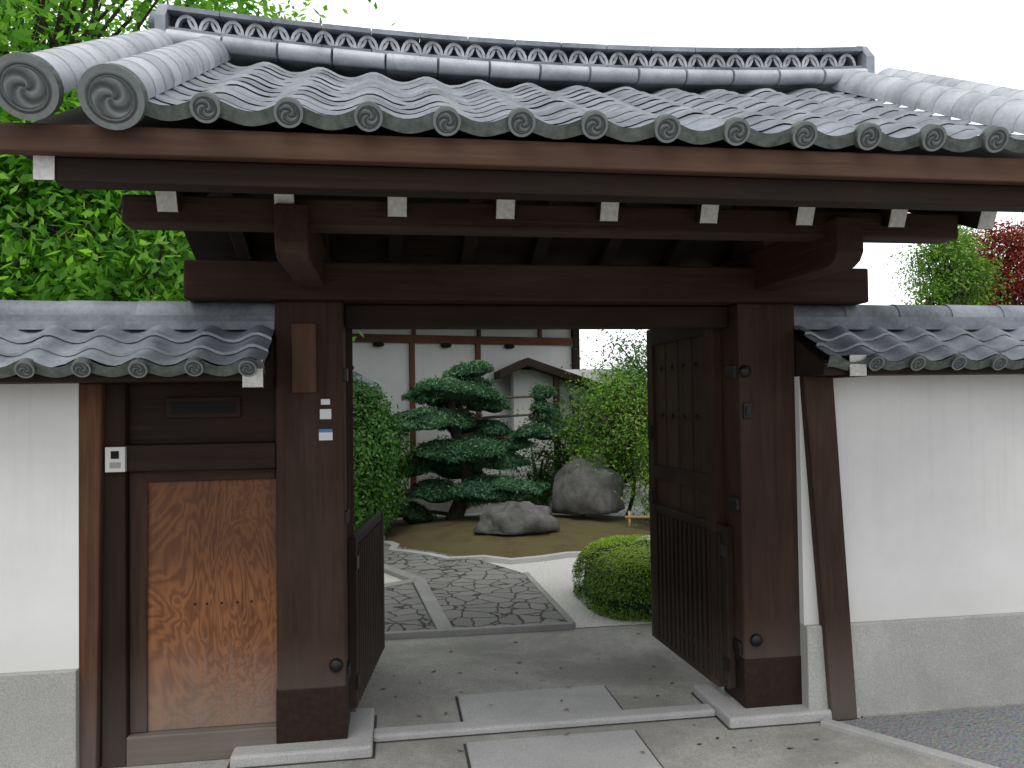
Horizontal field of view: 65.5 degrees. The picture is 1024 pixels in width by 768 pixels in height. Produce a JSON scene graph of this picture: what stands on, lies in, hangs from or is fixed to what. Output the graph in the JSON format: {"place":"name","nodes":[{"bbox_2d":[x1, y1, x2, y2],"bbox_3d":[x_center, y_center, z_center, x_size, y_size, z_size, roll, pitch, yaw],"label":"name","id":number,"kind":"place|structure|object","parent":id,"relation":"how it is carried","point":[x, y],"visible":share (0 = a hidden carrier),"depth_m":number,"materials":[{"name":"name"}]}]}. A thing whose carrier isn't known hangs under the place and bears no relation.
{"place":"outdoors","nodes":[
{"label":"outdoors","id":0,"kind":"place"},
{"bbox_2d":[0,668,78,767],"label":"wall base","id":1,"kind":"object","parent":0,"point":[39,719],"visible":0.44,"depth_m":3.31,"materials":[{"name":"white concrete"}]},
{"bbox_2d":[0,14,363,341],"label":"tree","id":2,"kind":"object","parent":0,"point":[79,271],"depth_m":5.36,"materials":[{"name":"green plant"}]},
{"bbox_2d":[0,0,395,300],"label":"tree","id":3,"kind":"object","parent":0,"point":[21,37],"depth_m":6.44,"materials":[{"name":"green plant"}]},
{"bbox_2d":[353,371,382,510],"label":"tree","id":4,"kind":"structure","parent":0,"point":[355,373],"depth_m":9.21,"materials":[{"name":"green plant"}]},
{"bbox_2d":[384,546,566,631],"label":"garden path","id":5,"kind":"structure","parent":0,"point":[474,592],"depth_m":6.23,"materials":[{"name":"grey stone"}]},
{"bbox_2d":[149,4,874,104],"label":"roof ridge","id":6,"kind":"structure","parent":0,"point":[341,50],"depth_m":3.77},
{"bbox_2d":[9,0,1023,383],"label":"sky","id":7,"kind":"structure","parent":0,"point":[981,41],"materials":[{"name":"white"}]},
{"bbox_2d":[384,506,651,627],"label":"garden gravel","id":8,"kind":"structure","parent":0,"point":[553,578],"depth_m":6.75,"materials":[{"name":"white gravel"}]},
{"bbox_2d":[352,329,571,487],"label":"house wall","id":9,"kind":"structure","parent":8,"relation":"on","point":[386,366],"depth_m":11.04,"materials":[{"name":"white paint"}]},
{"bbox_2d":[352,329,579,486],"bbox_3d":[-2.491,0.258,10.393,7.580,2.330,0.070,0,-1,-23],"label":"timber frame","id":10,"kind":"object","parent":9,"relation":"attached to","point":[478,340],"visible":0.18,"depth_m":11.15,"materials":[{"name":"brown wood"}]},
{"bbox_2d":[372,342,514,348],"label":"hall beam ornaments","id":11,"kind":"object","parent":10,"relation":"attached to","point":[443,345],"visible":1,"depth_m":11.03},
{"bbox_2d":[384,564,575,639],"bbox_3d":[-1.296,1.693,6.462,3.110,0.045,2.637,-1,-1,-9],"label":"stone path border","id":12,"kind":"object","parent":8,"relation":"on","point":[438,617],"visible":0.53,"depth_m":5.40,"materials":[{"name":"grey stone"}]},
{"bbox_2d":[384,515,649,557],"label":"moss ground","id":13,"kind":"structure","parent":8,"relation":"on","point":[457,537],"depth_m":8.59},
{"bbox_2d":[386,359,564,523],"bbox_3d":[-0.514,0.753,9.806,2.398,2.142,1.519,-1,-1,-9],"label":"pine","id":14,"kind":"object","parent":13,"relation":"on","point":[420,393],"depth_m":9.61,"materials":[{"name":"green plant"}]},
{"bbox_2d":[473,501,559,534],"bbox_3d":[0.041,1.432,8.704,0.946,0.329,0.669,-1,-1,-9],"label":"rock","id":15,"kind":"object","parent":13,"relation":"on","point":[515,517],"visible":1,"depth_m":8.49,"materials":[{"name":"grey stone"}]},
{"bbox_2d":[534,396,614,515],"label":"garden shrub limbs","id":16,"kind":"object","parent":13,"relation":"on","point":[559,442],"visible":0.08,"depth_m":10.33,"materials":[{"name":"green plant"}]},
{"bbox_2d":[506,377,648,504],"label":"garden shrub leaves","id":17,"kind":"object","parent":13,"relation":"on","point":[564,422],"visible":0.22,"depth_m":10.26,"materials":[{"name":"green plant"}]},
{"bbox_2d":[551,452,624,514],"bbox_3d":[0.929,1.192,9.737,0.926,0.728,0.810,-1,-1,-9],"label":"boulder","id":18,"kind":"object","parent":13,"relation":"on","point":[578,490],"visible":0.94,"depth_m":9.48,"materials":[{"name":"grey stone"}]},
{"bbox_2d":[625,511,649,526],"bbox_3d":[1.807,1.605,9.234,0.982,0.260,0.037,-1,-1,6],"label":"bamboo fence","id":19,"kind":"object","parent":13,"relation":"on","point":[629,517],"visible":0.25,"depth_m":9.27,"materials":[{"name":"beige wood"}]},
{"bbox_2d":[384,514,649,564],"bbox_3d":[0.135,1.730,9.170,3.864,0.046,3.121,-1,-1,-9],"label":"garden edging","id":20,"kind":"object","parent":8,"relation":"on","point":[394,546],"visible":0.27,"depth_m":7.80,"materials":[{"name":"stone"}]},
{"bbox_2d":[499,461,558,510],"bbox_3d":[0.351,1.437,10.803,1.334,0.797,1.200,-1,-1,-9],"label":"shrub","id":21,"kind":"object","parent":8,"relation":"on","point":[548,501],"visible":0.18,"depth_m":10.61,"materials":[{"name":"green plant"}]},
{"bbox_2d":[514,452,553,505],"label":"climbing garden shrubs","id":22,"kind":"object","parent":8,"relation":"on","point":[540,472],"visible":0.19,"depth_m":10.72,"materials":[{"name":"green plant"}]},
{"bbox_2d":[575,375,648,517],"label":"garden shrub limbs","id":23,"kind":"object","parent":8,"relation":"on","point":[611,437],"visible":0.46,"depth_m":9.88,"materials":[{"name":"brown plant"}]},
{"bbox_2d":[548,349,648,495],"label":"garden shrub leaves","id":24,"kind":"object","parent":23,"relation":"on","point":[611,451],"visible":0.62,"depth_m":9.74,"materials":[{"name":"green plant"}]},
{"bbox_2d":[572,534,651,621],"bbox_3d":[1.233,1.583,6.204,1.490,0.726,1.366,-1,-1,-9],"label":"hedge","id":25,"kind":"object","parent":8,"relation":"on","point":[585,553],"depth_m":5.77,"materials":[{"name":"green plant"}]},
{"bbox_2d":[611,343,647,437],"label":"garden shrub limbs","id":26,"kind":"object","parent":8,"relation":"on","point":[634,364],"visible":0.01,"depth_m":10.59,"materials":[{"name":"green plant"}]},
{"bbox_2d":[569,329,648,449],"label":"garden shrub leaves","id":27,"kind":"object","parent":26,"relation":"on","point":[640,356],"visible":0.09,"depth_m":10.44,"materials":[{"name":"green plant"}]},
{"bbox_2d":[630,453,648,488],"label":"garden shrub limbs","id":28,"kind":"object","parent":8,"relation":"on","point":[635,464],"visible":0.04,"depth_m":9.63,"materials":[{"name":"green plant"}]},
{"bbox_2d":[602,434,649,524],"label":"garden shrub leaves","id":29,"kind":"object","parent":28,"relation":"attached to","point":[647,509],"visible":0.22,"depth_m":9.61,"materials":[{"name":"green plant"}]},
{"bbox_2d":[388,481,648,518],"bbox_3d":[-1.796,1.624,10.843,9.200,0.400,0.360,0,-1,-23],"label":"hall base","id":30,"kind":"object","parent":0,"point":[445,507],"depth_m":11.17,"materials":[{"name":"grey stone"}]},
{"bbox_2d":[36,156,1023,211],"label":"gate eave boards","id":31,"kind":"object","parent":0,"point":[173,175],"visible":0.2,"depth_m":2.57,"materials":[{"name":"brown wood"}]},
{"bbox_2d":[33,155,54,179],"bbox_3d":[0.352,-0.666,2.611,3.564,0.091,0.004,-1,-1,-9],"label":"end cap","id":32,"kind":"object","parent":31,"relation":"attached to","point":[43,167],"visible":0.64,"depth_m":2.35,"materials":[{"name":"white paint"}]},
{"bbox_2d":[0,28,1023,152],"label":"gate roof tiles","id":33,"kind":"object","parent":31,"relation":"on","point":[118,82],"visible":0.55,"depth_m":2.73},
{"bbox_2d":[654,329,724,686],"bbox_3d":[0.983,0.602,4.536,0.045,1.905,0.930,-1,-1,-11],"label":"board door","id":34,"kind":"structure","parent":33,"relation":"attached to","point":[668,404],"depth_m":4.46,"materials":[{"name":"brown wood"}]},
{"bbox_2d":[647,361,697,502],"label":"door studs","id":35,"kind":"object","parent":34,"relation":"attached to","point":[650,435],"depth_m":4.90,"materials":[{"name":"black metal"}]},
{"bbox_2d":[651,503,735,688],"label":"gate","id":36,"kind":"structure","parent":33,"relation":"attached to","point":[681,577],"depth_m":4.34,"materials":[{"name":"brown wood"}]},
{"bbox_2d":[99,463,1023,767],"bbox_3d":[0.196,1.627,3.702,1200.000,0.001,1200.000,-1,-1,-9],"label":"stone pavement","id":37,"kind":"structure","parent":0,"point":[625,665],"depth_m":4.16,"materials":[{"name":"grey stone"}]},
{"bbox_2d":[0,383,78,672],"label":"plaster wall","id":38,"kind":"structure","parent":37,"relation":"on","point":[39,527],"depth_m":3.36,"materials":[{"name":"white paint"}]},
{"bbox_2d":[0,331,274,383],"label":"roof eave underside","id":39,"kind":"object","parent":38,"relation":"on","point":[154,378],"visible":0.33,"depth_m":3.26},
{"bbox_2d":[0,300,274,377],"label":"wall cap tiles","id":40,"kind":"object","parent":39,"relation":"on","point":[118,331],"depth_m":3.40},
{"bbox_2d":[242,355,866,389],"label":"white beam ends","id":41,"kind":"object","parent":38,"relation":"on","point":[256,380],"depth_m":3.54,"materials":[{"name":"white paint"}]},
{"bbox_2d":[102,382,276,767],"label":"side door frame","id":42,"kind":"object","parent":37,"relation":"on","point":[144,430],"depth_m":3.48,"materials":[{"name":"brown wood"}]},
{"bbox_2d":[79,383,104,767],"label":"wooden post","id":43,"kind":"object","parent":42,"relation":"attached to","point":[91,420],"visible":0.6,"depth_m":3.39,"materials":[{"name":"brown wood"}]},
{"bbox_2d":[105,447,126,471],"bbox_3d":[-1.707,0.325,3.429,0.080,0.107,0.025,-1,-1,-9],"label":"intercom","id":44,"kind":"object","parent":42,"relation":"attached to","point":[115,459],"visible":1,"depth_m":3.42,"materials":[{"name":"grey plastic"}]},
{"bbox_2d":[166,397,240,417],"bbox_3d":[-1.371,0.104,3.541,0.315,0.090,0.018,-1,-1,-9],"label":"mail slot","id":45,"kind":"object","parent":42,"relation":"attached to","point":[201,407],"visible":1,"depth_m":3.53,"materials":[{"name":"black metal"}]},
{"bbox_2d":[147,478,276,730],"bbox_3d":[-1.331,0.973,3.548,0.550,1.087,0.024,-1,-1,-9],"label":"side door panel","id":46,"kind":"structure","parent":42,"relation":"attached to","point":[213,662],"depth_m":3.54,"materials":[{"name":"brown wood"}]},
{"bbox_2d":[353,375,416,536],"bbox_3d":[-1.909,0.900,9.093,1.660,2.092,1.593,-1,-1,-9],"label":"round shrub","id":47,"kind":"object","parent":37,"relation":"on","point":[390,466],"depth_m":8.79,"materials":[{"name":"green plant"}]},
{"bbox_2d":[230,684,860,767],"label":"gate stone pads","id":48,"kind":"object","parent":37,"relation":"on","point":[725,707],"visible":0.49,"depth_m":3.75,"materials":[{"name":"grey stone"}]},
{"bbox_2d":[275,301,800,689],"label":"gate posts","id":49,"kind":"object","parent":48,"relation":"on","point":[759,463],"visible":0.67,"depth_m":3.66,"materials":[{"name":"brown wood"}]},
{"bbox_2d":[291,323,316,392],"bbox_3d":[-0.931,-0.116,3.565,0.108,0.310,0.018,-1,-1,-9],"label":"wooden nameplate","id":50,"kind":"object","parent":49,"relation":"attached to","point":[304,357],"visible":1,"depth_m":3.56,"materials":[{"name":"brown wood"}]},
{"bbox_2d":[319,399,332,439],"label":"door stickers","id":51,"kind":"object","parent":49,"relation":"attached to","point":[325,434],"visible":1,"depth_m":3.58,"materials":[{"name":"white paper"}]},
{"bbox_2d":[346,329,352,711],"bbox_3d":[-0.894,0.622,4.259,0.045,1.905,0.930,-1,-1,-13],"label":"door jamb","id":52,"kind":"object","parent":49,"relation":"attached to","point":[348,429],"depth_m":3.82,"materials":[{"name":"brown wood"}]},
{"bbox_2d":[349,330,355,711],"bbox_3d":[-0.865,0.622,4.266,0.014,1.907,0.930,-1,-1,-13],"label":"door frame","id":53,"kind":"object","parent":49,"relation":"attached to","point":[351,441],"visible":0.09,"depth_m":3.82,"materials":[{"name":"brown wood"}]},
{"bbox_2d":[348,511,384,707],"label":"gate","id":54,"kind":"structure","parent":49,"relation":"attached to","point":[366,622],"depth_m":4.02,"materials":[{"name":"brown wood"}]},
{"bbox_2d":[356,555,359,688],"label":"door hinges","id":55,"kind":"object","parent":54,"relation":"attached to","point":[358,675],"visible":1,"depth_m":3.78,"materials":[{"name":"black metal"}]},
{"bbox_2d":[184,260,868,329],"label":"lintel beam","id":56,"kind":"structure","parent":49,"relation":"on","point":[413,296],"depth_m":3.75,"materials":[{"name":"brown wood"}]},
{"bbox_2d":[276,653,801,743],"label":"post base covers","id":57,"kind":"object","parent":49,"relation":"attached to","point":[312,714],"visible":0.76,"depth_m":3.56,"materials":[{"name":"brown metal"}]},
{"bbox_2d":[329,365,762,671],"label":"metal studs","id":58,"kind":"object","parent":49,"relation":"attached to","point":[336,664],"visible":1,"depth_m":3.84,"materials":[{"name":"black metal"}]},
{"bbox_2d":[344,365,751,680],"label":"door hinges","id":59,"kind":"object","parent":49,"relation":"attached to","point":[733,502],"visible":1,"depth_m":3.88,"materials":[{"name":"black metal"}]},
{"bbox_2d":[274,195,863,290],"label":"bracket arms","id":60,"kind":"object","parent":49,"relation":"attached to","point":[301,249],"visible":0.55,"depth_m":3.25},
{"bbox_2d":[122,194,957,243],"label":"gate purlins","id":61,"kind":"object","parent":60,"relation":"on","point":[228,214],"visible":0.31,"depth_m":3.06,"materials":[{"name":"brown wood"}]},
{"bbox_2d":[155,191,996,265],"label":"rafters","id":62,"kind":"object","parent":61,"relation":"on","point":[672,255],"visible":0.18,"depth_m":3.31,"materials":[{"name":"wood"}]},
{"bbox_2d":[23,84,1023,266],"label":"gate roof","id":63,"kind":"structure","parent":62,"relation":"on","point":[211,245],"depth_m":4.33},
{"bbox_2d":[0,122,1023,184],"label":"fascia board","id":64,"kind":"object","parent":63,"relation":"attached to","point":[44,139],"depth_m":2.50,"materials":[{"name":"brown wood"}]},
{"bbox_2d":[646,329,720,686],"bbox_3d":[0.955,0.603,4.530,0.014,1.907,0.930,-1,-1,-11],"label":"door frame","id":65,"kind":"object","parent":49,"relation":"attached to","point":[708,481],"visible":0.68,"depth_m":4.31,"materials":[{"name":"brown wood"}]},
{"bbox_2d":[227,686,863,767],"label":"paving joints","id":66,"kind":"object","parent":37,"relation":"on","point":[465,747],"visible":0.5,"depth_m":3.73,"materials":[{"name":"grey concrete"}]},
{"bbox_2d":[458,685,661,767],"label":"paving slabs","id":67,"kind":"structure","parent":37,"relation":"on","point":[617,749],"depth_m":3.58,"materials":[{"name":"grey stone"}]},
{"bbox_2d":[381,633,976,762],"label":"leaf litter","id":68,"kind":"object","parent":37,"relation":"on","point":[566,733],"visible":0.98,"depth_m":3.95,"materials":[{"name":"brown plant"}]},
{"bbox_2d":[794,374,1023,624],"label":"white plaster wall","id":69,"kind":"structure","parent":37,"relation":"on","point":[931,467],"depth_m":3.97,"materials":[{"name":"white paint"}]},
{"bbox_2d":[794,331,1023,376],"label":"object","id":70,"kind":"object","parent":69,"relation":"on","point":[811,359],"visible":0.33,"depth_m":3.81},
{"bbox_2d":[794,304,1023,370],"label":"wall roof tiles","id":71,"kind":"object","parent":70,"relation":"on","point":[874,328],"depth_m":3.96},
{"bbox_2d":[820,718,999,767],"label":"stone curb","id":72,"kind":"structure","parent":37,"relation":"on","point":[916,749],"depth_m":3.48,"materials":[{"name":"stone"}]},
{"bbox_2d":[800,612,1023,715],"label":"wall base","id":73,"kind":"object","parent":37,"relation":"on","point":[927,664],"visible":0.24,"depth_m":3.92,"materials":[{"name":"grey concrete"}]},
{"bbox_2d":[842,705,1023,767],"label":"gravel strip","id":74,"kind":"object","parent":37,"relation":"on","point":[993,736],"depth_m":3.66,"materials":[{"name":"grey gravel"}]},
{"bbox_2d":[876,225,1014,305],"bbox_3d":[10.496,-1.288,19.393,3.295,6.308,3.104,-1,-1,-9],"label":"green tree","id":75,"kind":"object","parent":37,"relation":"on","point":[932,259],"depth_m":19.13,"materials":[{"name":"green plant"}]},
{"bbox_2d":[955,212,1023,305],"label":"maple tree","id":76,"kind":"object","parent":37,"relation":"on","point":[1002,238],"depth_m":19.91,"materials":[{"name":"red plant"}]},
{"bbox_2d":[511,369,641,481],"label":"garden wall","id":77,"kind":"structure","parent":0,"point":[523,382],"depth_m":11.09,"materials":[{"name":"white paint"}]},
{"bbox_2d":[494,358,619,475],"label":"small gate roof","id":78,"kind":"structure","parent":77,"relation":"on","point":[556,373],"depth_m":10.82,"materials":[{"name":"wood"}]},
{"bbox_2d":[799,376,856,719],"bbox_3d":[1.526,0.787,3.888,0.226,1.650,0.135,-1,-1,-9],"label":"wooden post","id":79,"kind":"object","parent":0,"point":[821,452],"depth_m":3.83,"materials":[{"name":"brown wood"}]}
]}

